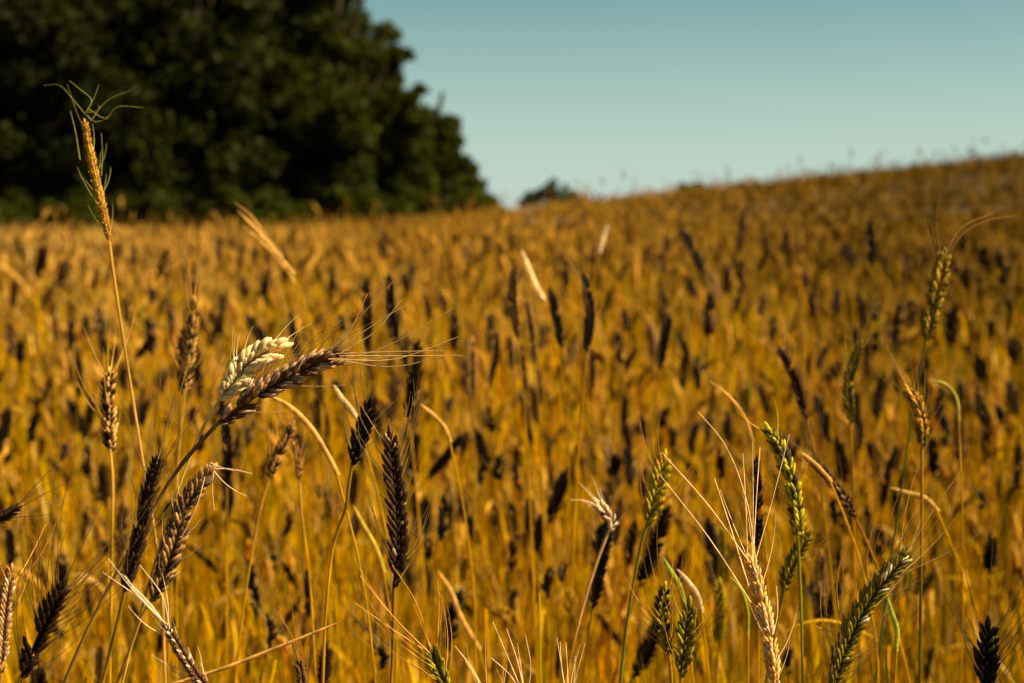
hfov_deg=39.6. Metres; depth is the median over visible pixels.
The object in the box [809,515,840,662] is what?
wheat stalk
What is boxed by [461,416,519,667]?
wheat stalk
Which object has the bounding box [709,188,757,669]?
wheat stalk
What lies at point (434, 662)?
wheat stalk
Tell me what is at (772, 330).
wheat stalk
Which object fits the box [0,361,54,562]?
wheat stalk
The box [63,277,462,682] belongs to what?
wheat stalk
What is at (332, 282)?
wheat stalk
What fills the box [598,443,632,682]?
wheat stalk
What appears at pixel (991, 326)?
wheat stalk
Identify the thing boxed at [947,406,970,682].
wheat stalk
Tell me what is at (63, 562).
wheat stalk
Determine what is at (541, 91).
sky
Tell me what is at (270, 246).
dry straw
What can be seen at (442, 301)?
wheat stalk
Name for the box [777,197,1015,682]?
wheat stalk
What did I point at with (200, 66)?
broadleaf tree
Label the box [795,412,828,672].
wheat stalk
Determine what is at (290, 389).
wheat stalk
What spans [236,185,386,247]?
bush
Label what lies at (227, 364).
wheat stalk
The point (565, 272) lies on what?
wheat stalk
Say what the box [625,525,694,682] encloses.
wheat stalk
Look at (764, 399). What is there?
wheat stalk
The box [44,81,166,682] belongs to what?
wheat stalk
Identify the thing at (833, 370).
wheat stalk
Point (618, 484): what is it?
wheat stalk
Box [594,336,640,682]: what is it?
wheat stalk
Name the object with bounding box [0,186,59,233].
bush
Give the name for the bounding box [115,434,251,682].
wheat stalk
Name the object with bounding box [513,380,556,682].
wheat stalk
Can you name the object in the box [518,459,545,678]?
wheat stalk
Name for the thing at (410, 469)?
wheat stalk
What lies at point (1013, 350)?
wheat stalk
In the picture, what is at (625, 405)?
wheat stalk
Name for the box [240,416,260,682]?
wheat stalk
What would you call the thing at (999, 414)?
wheat stalk
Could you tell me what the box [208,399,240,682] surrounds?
wheat stalk
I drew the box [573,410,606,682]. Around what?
wheat stalk
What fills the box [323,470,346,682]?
wheat stalk
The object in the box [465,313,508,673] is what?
wheat stalk
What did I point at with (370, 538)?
dry straw
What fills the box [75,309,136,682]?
wheat stalk
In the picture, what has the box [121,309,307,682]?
wheat stalk
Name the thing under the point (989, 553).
wheat stalk
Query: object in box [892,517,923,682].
wheat stalk
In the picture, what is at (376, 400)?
wheat stalk
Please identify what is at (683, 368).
wheat stalk
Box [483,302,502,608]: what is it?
wheat stalk
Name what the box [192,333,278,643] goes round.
wheat stalk
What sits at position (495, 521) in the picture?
wheat stalk
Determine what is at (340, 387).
wheat stalk
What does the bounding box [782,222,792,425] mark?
wheat stalk
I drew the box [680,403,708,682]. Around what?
wheat stalk
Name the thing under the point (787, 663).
wheat stalk
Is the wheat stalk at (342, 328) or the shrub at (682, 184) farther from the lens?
the shrub at (682, 184)
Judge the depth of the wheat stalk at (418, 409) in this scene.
2.53 m
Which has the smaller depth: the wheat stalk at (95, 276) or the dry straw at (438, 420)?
the dry straw at (438, 420)
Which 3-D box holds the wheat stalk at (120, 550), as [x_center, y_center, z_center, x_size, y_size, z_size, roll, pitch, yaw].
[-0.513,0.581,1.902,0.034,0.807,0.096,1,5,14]
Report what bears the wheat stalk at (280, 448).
on the ground
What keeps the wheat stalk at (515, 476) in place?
on the ground
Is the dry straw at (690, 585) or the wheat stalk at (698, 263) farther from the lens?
the wheat stalk at (698, 263)
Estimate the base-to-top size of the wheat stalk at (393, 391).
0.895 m
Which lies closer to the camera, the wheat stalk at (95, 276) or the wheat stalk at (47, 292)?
the wheat stalk at (47, 292)
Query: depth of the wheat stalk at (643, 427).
2.58 m
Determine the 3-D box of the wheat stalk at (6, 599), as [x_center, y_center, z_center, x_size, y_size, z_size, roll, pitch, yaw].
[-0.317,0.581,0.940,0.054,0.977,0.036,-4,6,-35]
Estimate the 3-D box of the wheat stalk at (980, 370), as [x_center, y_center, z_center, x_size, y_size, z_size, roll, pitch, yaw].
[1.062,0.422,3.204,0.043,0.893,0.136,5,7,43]
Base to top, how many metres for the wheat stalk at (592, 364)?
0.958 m
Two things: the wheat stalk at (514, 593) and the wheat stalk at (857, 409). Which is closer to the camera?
the wheat stalk at (514, 593)
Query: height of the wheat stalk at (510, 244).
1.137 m
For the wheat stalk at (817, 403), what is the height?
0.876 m
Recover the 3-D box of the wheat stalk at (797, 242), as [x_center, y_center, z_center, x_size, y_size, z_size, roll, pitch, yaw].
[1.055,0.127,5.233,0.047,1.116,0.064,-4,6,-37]
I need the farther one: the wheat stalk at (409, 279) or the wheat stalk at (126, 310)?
the wheat stalk at (409, 279)
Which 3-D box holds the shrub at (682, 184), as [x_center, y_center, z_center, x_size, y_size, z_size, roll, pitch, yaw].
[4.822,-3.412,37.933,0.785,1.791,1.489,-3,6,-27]
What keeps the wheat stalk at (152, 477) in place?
on the ground
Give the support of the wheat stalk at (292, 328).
on the ground
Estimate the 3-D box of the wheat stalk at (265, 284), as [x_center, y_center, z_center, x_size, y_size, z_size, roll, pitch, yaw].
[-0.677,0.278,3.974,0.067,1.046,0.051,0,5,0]
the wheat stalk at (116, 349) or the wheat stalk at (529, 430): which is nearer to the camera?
the wheat stalk at (529, 430)
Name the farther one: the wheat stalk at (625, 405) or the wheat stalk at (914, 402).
the wheat stalk at (625, 405)
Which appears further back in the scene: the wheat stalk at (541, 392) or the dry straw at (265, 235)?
the wheat stalk at (541, 392)
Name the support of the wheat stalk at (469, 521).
on the ground
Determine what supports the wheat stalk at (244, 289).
on the ground
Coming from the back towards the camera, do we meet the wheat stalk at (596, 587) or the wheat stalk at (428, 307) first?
the wheat stalk at (428, 307)
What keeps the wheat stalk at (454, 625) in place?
on the ground
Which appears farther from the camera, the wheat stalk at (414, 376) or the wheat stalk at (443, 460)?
the wheat stalk at (443, 460)
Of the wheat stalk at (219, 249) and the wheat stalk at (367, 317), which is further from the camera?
the wheat stalk at (219, 249)
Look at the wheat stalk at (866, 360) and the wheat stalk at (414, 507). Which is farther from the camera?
the wheat stalk at (866, 360)
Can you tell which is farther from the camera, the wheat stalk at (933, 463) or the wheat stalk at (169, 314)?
the wheat stalk at (169, 314)
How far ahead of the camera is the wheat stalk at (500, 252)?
5.19 m
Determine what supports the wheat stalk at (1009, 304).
on the ground
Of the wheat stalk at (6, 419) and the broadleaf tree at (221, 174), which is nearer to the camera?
the wheat stalk at (6, 419)
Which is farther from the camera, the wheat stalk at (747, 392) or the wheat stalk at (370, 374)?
the wheat stalk at (370, 374)
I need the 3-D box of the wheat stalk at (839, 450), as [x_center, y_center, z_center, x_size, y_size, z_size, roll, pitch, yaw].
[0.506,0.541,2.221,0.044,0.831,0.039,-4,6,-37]
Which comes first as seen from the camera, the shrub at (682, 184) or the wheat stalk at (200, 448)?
the wheat stalk at (200, 448)
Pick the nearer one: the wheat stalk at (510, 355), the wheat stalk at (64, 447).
the wheat stalk at (64, 447)
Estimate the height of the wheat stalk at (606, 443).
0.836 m
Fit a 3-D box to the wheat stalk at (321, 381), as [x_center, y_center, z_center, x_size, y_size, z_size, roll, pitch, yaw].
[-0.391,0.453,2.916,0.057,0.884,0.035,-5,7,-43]
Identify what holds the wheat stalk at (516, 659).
on the ground
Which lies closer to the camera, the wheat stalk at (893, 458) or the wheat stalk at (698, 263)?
the wheat stalk at (893, 458)
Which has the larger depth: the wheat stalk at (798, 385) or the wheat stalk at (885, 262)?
the wheat stalk at (885, 262)
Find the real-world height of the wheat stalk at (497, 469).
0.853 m
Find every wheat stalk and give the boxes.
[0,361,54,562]
[0,394,20,451]
[0,443,90,529]
[0,503,61,682]
[0,508,27,682]
[1,317,21,647]
[5,323,35,663]
[9,271,23,527]
[12,440,158,682]
[14,387,99,659]
[16,273,64,650]
[22,235,54,635]
[23,397,47,682]
[23,618,64,682]
[40,332,125,650]
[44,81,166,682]
[47,305,66,662]
[47,520,83,674]
[52,428,109,682]
[56,250,67,522]
[58,382,115,676]
[59,301,87,672]
[59,441,117,682]
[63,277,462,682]
[66,337,89,682]
[68,417,108,669]
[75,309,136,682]
[76,304,115,667]
[77,510,110,682]
[83,331,162,680]
[84,633,116,682]
[88,256,101,495]
[91,435,137,679]
[92,293,115,615]
[94,322,113,682]
[101,339,232,682]
[103,558,208,682]
[109,281,133,499]
[109,473,141,682]
[114,240,121,272]
[114,342,133,682]
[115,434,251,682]
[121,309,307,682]
[121,391,147,682]
[128,244,147,434]
[130,386,160,682]
[135,358,177,682]
[138,306,160,631]
[141,243,174,475]
[145,277,156,646]
[163,277,209,681]
[164,281,187,588]
[167,254,207,682]
[178,255,203,661]
[179,288,226,666]
[179,418,217,678]
[184,389,221,682]
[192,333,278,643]
[192,339,245,578]
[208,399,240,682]
[209,373,231,682]
[209,448,239,681]
[212,232,224,372]
[213,284,229,518]
[229,379,326,664]
[230,539,264,682]
[231,418,249,682]
[233,267,253,635]
[234,415,295,682]
[236,242,243,334]
[237,309,313,682]
[239,414,256,682]
[239,571,293,682]
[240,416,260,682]
[247,245,257,306]
[250,525,289,682]
[258,263,272,591]
[265,489,302,682]
[275,588,315,682]
[276,293,380,682]
[279,413,316,682]
[280,245,298,613]
[283,363,306,565]
[286,415,308,682]
[290,539,326,682]
[302,459,366,682]
[307,600,345,682]
[309,371,325,601]
[310,465,339,682]
[321,337,414,682]
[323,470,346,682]
[326,258,338,425]
[326,370,352,673]
[332,293,358,669]
[342,360,436,682]
[342,502,373,682]
[343,584,412,682]
[350,263,381,682]
[351,557,451,682]
[361,342,374,667]
[361,388,402,666]
[361,555,391,682]
[364,423,477,674]
[372,245,429,682]
[376,273,396,661]
[378,227,430,421]
[384,364,402,682]
[387,260,416,582]
[390,294,404,434]
[393,285,442,682]
[397,318,416,612]
[397,410,422,629]
[398,381,432,632]
[400,415,426,648]
[403,529,419,682]
[407,482,425,676]
[408,517,437,673]
[417,471,436,682]
[418,284,444,665]
[421,462,457,682]
[430,280,467,645]
[431,392,457,644]
[434,550,493,682]
[438,394,499,681]
[441,482,504,670]
[442,304,466,682]
[445,407,480,667]
[455,644,506,682]
[457,353,478,645]
[459,239,469,417]
[459,316,485,682]
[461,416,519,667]
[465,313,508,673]
[466,227,492,359]
[468,485,551,677]
[472,448,497,682]
[477,392,504,665]
[479,481,512,682]
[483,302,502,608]
[483,427,522,649]
[491,222,516,483]
[493,573,536,682]
[493,622,530,682]
[494,512,533,682]
[496,239,516,391]
[497,316,515,652]
[497,476,535,682]
[498,251,537,682]
[499,324,542,682]
[502,282,510,492]
[503,447,531,569]
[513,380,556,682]
[517,278,546,640]
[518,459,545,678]
[520,440,580,682]
[523,338,583,634]
[527,376,562,676]
[529,364,545,509]
[530,549,571,682]
[533,306,551,682]
[540,277,585,682]
[548,437,590,675]
[548,519,585,682]
[551,370,576,682]
[552,372,637,682]
[557,640,584,682]
[558,243,569,597]
[560,246,602,682]
[564,480,630,682]
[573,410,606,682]
[579,337,602,671]
[579,476,629,682]
[581,498,634,682]
[585,240,597,523]
[588,471,637,682]
[589,418,627,669]
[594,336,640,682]
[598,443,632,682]
[606,320,628,662]
[608,473,637,682]
[612,409,650,627]
[612,476,700,682]
[613,303,632,568]
[614,421,639,649]
[619,418,692,682]
[621,515,642,667]
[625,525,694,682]
[629,571,680,682]
[630,386,675,682]
[632,452,656,682]
[638,292,680,680]
[640,300,659,659]
[641,401,673,678]
[643,244,650,310]
[656,246,693,390]
[657,286,669,669]
[657,414,686,677]
[659,411,796,682]
[660,551,730,682]
[661,232,671,411]
[670,307,706,646]
[672,333,696,644]
[676,226,761,678]
[678,263,711,464]
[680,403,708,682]
[686,258,731,636]
[688,498,720,679]
[689,348,735,628]
[695,402,713,649]
[698,271,725,637]
[702,543,742,682]
[706,257,722,434]
[706,425,732,682]
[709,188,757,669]
[710,507,732,682]
[712,276,749,622]
[717,388,746,656]
[733,257,745,490]
[735,395,810,682]
[739,369,777,680]
[740,432,775,682]
[746,413,909,682]
[747,367,791,681]
[749,313,840,682]
[753,280,775,652]
[755,314,780,634]
[758,228,775,352]
[765,502,848,682]
[776,260,813,599]
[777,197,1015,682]
[777,614,799,682]
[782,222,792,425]
[782,416,817,682]
[785,327,835,681]
[791,347,849,648]
[794,225,806,351]
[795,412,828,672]
[801,553,829,682]
[806,285,818,647]
[807,382,845,682]
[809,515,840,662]
[813,482,844,682]
[814,398,839,682]
[816,419,999,682]
[816,561,864,682]
[819,272,851,629]
[824,296,875,682]
[831,430,850,682]
[837,241,858,294]
[838,373,869,671]
[844,315,865,681]
[851,407,869,668]
[855,289,868,682]
[859,333,872,629]
[860,211,916,679]
[861,422,887,661]
[861,503,900,682]
[861,545,898,682]
[862,309,891,634]
[862,338,946,682]
[863,409,914,682]
[865,361,893,650]
[868,293,884,666]
[874,294,913,656]
[881,249,890,434]
[881,320,905,673]
[883,345,934,678]
[885,355,902,678]
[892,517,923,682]
[901,249,911,514]
[907,288,924,680]
[918,241,927,371]
[924,428,1013,682]
[925,368,949,682]
[929,488,1023,682]
[931,399,954,664]
[941,274,962,682]
[942,380,1010,618]
[946,364,970,651]
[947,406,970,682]
[958,261,969,366]
[959,467,992,678]
[960,230,968,385]
[966,497,1012,616]
[967,248,1013,589]
[967,374,988,682]
[968,335,991,605]
[972,266,1010,477]
[977,236,996,358]
[977,386,1002,680]
[982,246,1004,512]
[982,302,1004,626]
[994,365,1023,682]
[995,282,1022,644]
[1000,425,1023,682]
[1003,318,1022,645]
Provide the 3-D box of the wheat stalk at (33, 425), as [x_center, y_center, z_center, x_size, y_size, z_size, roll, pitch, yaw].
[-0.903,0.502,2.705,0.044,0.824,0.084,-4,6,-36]
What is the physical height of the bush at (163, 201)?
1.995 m
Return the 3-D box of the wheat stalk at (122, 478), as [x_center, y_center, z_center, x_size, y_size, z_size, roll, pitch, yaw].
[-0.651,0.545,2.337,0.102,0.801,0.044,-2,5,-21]
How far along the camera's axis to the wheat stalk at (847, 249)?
4.90 m
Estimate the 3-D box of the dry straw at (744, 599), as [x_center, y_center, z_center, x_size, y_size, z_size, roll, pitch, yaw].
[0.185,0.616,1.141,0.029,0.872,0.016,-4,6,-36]
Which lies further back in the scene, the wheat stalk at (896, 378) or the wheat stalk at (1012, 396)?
the wheat stalk at (896, 378)
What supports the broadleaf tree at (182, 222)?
on the ground
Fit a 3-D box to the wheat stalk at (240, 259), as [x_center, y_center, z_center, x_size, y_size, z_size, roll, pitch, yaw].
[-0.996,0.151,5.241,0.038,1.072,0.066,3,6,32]
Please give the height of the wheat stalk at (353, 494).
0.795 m
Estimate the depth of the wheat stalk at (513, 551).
1.92 m
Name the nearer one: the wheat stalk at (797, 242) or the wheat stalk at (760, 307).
the wheat stalk at (760, 307)
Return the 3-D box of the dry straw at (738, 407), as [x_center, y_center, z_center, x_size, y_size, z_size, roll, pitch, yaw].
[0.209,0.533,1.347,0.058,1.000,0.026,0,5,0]
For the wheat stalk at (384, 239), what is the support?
on the ground
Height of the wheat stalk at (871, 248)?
1.162 m
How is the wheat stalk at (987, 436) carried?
on the ground
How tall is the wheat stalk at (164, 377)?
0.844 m
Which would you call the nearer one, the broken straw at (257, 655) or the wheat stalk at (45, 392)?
the broken straw at (257, 655)
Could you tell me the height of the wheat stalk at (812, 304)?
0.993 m
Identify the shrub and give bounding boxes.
[517,178,587,219]
[676,181,706,205]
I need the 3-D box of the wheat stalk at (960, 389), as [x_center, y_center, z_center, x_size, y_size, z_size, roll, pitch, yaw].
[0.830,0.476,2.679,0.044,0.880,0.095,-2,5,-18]
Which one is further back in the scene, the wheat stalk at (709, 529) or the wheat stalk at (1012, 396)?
the wheat stalk at (1012, 396)
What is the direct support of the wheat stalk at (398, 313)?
on the ground
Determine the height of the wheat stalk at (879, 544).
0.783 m
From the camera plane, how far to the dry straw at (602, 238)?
2.31 m
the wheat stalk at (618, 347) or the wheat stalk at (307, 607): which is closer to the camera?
the wheat stalk at (307, 607)
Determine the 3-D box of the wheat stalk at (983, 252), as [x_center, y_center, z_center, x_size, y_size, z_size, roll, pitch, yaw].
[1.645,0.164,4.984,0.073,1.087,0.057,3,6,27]
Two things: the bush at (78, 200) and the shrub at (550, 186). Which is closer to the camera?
the bush at (78, 200)
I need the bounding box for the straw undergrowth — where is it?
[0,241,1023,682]
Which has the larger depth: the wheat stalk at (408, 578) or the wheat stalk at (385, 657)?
the wheat stalk at (408, 578)
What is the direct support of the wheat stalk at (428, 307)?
on the ground
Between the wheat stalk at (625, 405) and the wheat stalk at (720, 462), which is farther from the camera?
the wheat stalk at (625, 405)
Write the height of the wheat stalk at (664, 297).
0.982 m
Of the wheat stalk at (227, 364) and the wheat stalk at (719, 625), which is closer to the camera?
the wheat stalk at (719, 625)
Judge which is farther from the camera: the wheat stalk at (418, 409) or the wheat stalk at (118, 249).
the wheat stalk at (118, 249)
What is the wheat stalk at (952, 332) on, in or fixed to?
on the ground
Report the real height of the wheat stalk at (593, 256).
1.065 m
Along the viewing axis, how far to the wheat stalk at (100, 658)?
1.58 m
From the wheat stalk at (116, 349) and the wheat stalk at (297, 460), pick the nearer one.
the wheat stalk at (297, 460)
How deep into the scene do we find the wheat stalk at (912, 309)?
3.11 m
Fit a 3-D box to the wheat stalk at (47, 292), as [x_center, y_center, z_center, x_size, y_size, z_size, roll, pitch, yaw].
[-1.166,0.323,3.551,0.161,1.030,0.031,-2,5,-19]
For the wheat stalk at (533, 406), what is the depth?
2.71 m
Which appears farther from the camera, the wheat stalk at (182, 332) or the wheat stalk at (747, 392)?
the wheat stalk at (747, 392)
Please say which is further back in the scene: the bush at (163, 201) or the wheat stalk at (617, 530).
the bush at (163, 201)
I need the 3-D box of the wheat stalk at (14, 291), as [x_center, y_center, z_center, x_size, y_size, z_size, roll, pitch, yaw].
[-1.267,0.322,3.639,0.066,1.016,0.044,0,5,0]
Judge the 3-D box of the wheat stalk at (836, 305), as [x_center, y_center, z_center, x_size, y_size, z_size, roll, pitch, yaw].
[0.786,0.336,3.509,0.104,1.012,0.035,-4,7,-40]
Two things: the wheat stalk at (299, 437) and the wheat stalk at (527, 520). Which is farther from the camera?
the wheat stalk at (299, 437)
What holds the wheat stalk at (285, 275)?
on the ground
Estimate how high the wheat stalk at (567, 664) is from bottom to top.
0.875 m
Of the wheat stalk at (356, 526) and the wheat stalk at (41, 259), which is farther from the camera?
the wheat stalk at (41, 259)
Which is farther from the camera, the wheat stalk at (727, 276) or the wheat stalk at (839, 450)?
the wheat stalk at (727, 276)
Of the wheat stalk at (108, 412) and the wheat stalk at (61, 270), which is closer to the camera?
the wheat stalk at (108, 412)
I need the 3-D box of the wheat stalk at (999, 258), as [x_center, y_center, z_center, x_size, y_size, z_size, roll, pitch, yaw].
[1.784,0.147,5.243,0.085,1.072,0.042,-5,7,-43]
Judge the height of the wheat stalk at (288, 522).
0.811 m
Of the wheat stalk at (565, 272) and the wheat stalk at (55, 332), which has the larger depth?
the wheat stalk at (565, 272)
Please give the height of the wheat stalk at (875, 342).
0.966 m
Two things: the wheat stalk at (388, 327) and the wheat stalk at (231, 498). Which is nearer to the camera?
the wheat stalk at (231, 498)
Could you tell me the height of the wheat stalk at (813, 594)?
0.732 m
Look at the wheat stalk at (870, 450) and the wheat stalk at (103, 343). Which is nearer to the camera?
the wheat stalk at (870, 450)
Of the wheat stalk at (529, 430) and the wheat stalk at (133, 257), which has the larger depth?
the wheat stalk at (133, 257)
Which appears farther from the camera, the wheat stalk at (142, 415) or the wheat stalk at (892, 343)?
the wheat stalk at (892, 343)
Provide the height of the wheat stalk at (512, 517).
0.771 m
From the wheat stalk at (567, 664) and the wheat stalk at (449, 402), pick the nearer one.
the wheat stalk at (567, 664)
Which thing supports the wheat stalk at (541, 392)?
on the ground
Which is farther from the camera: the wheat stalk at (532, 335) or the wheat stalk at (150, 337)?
the wheat stalk at (150, 337)
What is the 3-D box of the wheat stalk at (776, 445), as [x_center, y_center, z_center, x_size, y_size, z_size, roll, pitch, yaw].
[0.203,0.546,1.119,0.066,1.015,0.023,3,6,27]
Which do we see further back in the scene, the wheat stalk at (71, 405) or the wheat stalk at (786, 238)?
the wheat stalk at (786, 238)
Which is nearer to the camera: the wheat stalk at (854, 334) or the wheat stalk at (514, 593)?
the wheat stalk at (514, 593)
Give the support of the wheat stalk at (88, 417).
on the ground
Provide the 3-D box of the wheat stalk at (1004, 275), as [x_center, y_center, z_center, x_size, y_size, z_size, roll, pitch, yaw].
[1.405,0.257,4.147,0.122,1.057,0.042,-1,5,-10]
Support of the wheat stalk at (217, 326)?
on the ground
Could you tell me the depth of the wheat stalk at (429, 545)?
1.90 m
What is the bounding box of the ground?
[0,209,1023,682]
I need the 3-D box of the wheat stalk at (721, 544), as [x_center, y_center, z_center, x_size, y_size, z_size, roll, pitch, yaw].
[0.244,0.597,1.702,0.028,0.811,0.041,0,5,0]
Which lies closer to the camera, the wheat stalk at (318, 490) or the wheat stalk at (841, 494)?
the wheat stalk at (841, 494)
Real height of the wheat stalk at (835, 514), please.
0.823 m
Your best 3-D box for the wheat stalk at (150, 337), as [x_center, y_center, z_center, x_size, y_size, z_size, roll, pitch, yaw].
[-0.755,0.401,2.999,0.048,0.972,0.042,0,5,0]
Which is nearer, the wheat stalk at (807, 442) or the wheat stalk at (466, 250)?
the wheat stalk at (807, 442)
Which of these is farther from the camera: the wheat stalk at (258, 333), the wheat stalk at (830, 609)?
the wheat stalk at (258, 333)
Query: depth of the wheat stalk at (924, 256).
4.84 m
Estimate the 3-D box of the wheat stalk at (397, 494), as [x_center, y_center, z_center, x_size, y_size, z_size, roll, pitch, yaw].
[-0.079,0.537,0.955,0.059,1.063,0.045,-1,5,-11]
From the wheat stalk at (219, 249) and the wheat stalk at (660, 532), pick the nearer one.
the wheat stalk at (660, 532)
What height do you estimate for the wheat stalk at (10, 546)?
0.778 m
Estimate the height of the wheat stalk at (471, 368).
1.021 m
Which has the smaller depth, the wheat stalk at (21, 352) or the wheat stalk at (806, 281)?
the wheat stalk at (21, 352)
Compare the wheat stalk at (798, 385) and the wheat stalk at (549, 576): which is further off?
the wheat stalk at (549, 576)
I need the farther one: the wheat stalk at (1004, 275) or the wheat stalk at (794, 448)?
the wheat stalk at (1004, 275)
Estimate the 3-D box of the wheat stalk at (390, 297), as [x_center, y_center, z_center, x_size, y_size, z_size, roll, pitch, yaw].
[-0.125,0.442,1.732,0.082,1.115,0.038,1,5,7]
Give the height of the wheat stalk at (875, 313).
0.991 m
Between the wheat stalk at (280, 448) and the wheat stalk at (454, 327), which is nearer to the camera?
the wheat stalk at (280, 448)
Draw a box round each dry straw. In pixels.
[236,203,323,665]
[237,210,334,672]
[244,227,332,678]
[272,397,375,682]
[333,385,397,682]
[353,505,400,682]
[420,404,476,682]
[437,570,489,682]
[521,250,569,682]
[588,224,608,682]
[663,557,693,682]
[677,569,709,682]
[711,382,769,682]
[731,577,749,682]
[801,452,878,682]
[886,595,899,682]
[890,487,978,682]
[929,380,963,682]
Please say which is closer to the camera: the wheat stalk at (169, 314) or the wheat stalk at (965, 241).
the wheat stalk at (169, 314)
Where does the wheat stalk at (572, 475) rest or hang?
on the ground
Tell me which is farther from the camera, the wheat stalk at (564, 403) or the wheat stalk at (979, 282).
the wheat stalk at (979, 282)
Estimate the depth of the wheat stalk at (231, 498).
2.07 m
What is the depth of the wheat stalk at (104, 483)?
2.35 m
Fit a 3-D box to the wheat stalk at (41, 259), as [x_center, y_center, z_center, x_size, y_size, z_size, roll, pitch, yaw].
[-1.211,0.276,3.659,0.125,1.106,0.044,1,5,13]
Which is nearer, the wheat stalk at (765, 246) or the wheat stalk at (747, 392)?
the wheat stalk at (747, 392)
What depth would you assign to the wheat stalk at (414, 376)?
1.46 m
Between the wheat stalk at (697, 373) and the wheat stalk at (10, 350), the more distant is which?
the wheat stalk at (10, 350)
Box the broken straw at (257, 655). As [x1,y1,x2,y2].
[173,622,338,682]
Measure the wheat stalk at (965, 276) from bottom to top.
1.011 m
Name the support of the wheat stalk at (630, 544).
on the ground
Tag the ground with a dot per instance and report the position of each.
(954, 639)
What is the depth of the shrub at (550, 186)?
45.05 m
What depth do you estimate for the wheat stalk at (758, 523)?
1.20 m
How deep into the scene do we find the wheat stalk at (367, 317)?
1.72 m
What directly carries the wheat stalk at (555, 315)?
on the ground
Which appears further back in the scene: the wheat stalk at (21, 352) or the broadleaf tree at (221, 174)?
the broadleaf tree at (221, 174)
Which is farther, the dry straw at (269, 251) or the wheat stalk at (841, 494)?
the dry straw at (269, 251)
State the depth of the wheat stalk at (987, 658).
0.89 m
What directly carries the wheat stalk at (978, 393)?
on the ground
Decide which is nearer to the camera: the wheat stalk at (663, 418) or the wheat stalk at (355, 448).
the wheat stalk at (355, 448)
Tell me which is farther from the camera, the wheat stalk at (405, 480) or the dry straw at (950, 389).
the wheat stalk at (405, 480)
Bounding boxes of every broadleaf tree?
[0,0,173,235]
[25,168,196,244]
[60,0,321,283]
[219,169,421,240]
[247,0,431,278]
[367,91,510,261]
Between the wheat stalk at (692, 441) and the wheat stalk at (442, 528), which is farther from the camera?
the wheat stalk at (692, 441)
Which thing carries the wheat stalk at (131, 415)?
on the ground
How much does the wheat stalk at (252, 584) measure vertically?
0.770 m
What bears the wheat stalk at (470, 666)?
on the ground
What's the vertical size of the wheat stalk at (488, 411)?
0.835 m
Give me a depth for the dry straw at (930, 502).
1.35 m
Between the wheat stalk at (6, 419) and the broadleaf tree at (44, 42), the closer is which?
the wheat stalk at (6, 419)
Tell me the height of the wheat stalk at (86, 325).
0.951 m
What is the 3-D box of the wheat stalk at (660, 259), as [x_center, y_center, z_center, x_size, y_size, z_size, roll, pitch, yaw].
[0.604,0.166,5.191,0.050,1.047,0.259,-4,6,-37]
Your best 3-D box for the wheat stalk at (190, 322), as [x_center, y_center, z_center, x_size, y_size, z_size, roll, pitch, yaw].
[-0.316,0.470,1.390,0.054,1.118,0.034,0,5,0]
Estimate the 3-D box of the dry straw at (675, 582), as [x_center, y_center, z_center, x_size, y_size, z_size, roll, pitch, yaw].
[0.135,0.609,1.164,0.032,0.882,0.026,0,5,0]
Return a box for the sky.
[350,0,1023,221]
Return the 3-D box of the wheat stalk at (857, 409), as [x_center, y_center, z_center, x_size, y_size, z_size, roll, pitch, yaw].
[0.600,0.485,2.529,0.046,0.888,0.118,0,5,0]
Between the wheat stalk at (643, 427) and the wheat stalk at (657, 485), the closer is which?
the wheat stalk at (657, 485)
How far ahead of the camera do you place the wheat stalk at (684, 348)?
2.77 m
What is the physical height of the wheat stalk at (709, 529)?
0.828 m
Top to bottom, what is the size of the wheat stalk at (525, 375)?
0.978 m
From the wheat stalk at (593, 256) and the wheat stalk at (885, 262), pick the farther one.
the wheat stalk at (593, 256)
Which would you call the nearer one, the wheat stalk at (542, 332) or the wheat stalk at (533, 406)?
the wheat stalk at (533, 406)
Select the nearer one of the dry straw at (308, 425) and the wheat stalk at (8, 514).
the wheat stalk at (8, 514)
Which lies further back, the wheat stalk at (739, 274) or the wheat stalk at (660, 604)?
the wheat stalk at (739, 274)
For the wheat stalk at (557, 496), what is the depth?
1.93 m
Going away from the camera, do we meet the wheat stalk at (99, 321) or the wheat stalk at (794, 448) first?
the wheat stalk at (794, 448)
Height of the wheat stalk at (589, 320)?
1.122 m
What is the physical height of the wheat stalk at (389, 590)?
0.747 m
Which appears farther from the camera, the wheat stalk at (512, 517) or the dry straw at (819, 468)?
the wheat stalk at (512, 517)
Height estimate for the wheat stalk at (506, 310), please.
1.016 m
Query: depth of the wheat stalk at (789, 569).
1.12 m
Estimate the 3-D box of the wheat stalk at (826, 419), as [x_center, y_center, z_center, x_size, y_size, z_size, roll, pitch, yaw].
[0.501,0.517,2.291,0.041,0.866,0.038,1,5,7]
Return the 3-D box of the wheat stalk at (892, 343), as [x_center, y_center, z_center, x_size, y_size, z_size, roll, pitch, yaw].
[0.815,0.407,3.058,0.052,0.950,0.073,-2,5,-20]
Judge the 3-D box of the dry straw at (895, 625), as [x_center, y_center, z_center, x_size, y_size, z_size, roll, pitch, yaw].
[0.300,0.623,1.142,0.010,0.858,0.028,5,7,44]
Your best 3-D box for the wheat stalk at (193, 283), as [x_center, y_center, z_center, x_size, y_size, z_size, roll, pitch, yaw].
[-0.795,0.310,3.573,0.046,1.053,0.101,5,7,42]
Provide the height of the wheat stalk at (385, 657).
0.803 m
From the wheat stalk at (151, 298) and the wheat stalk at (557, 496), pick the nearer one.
the wheat stalk at (557, 496)

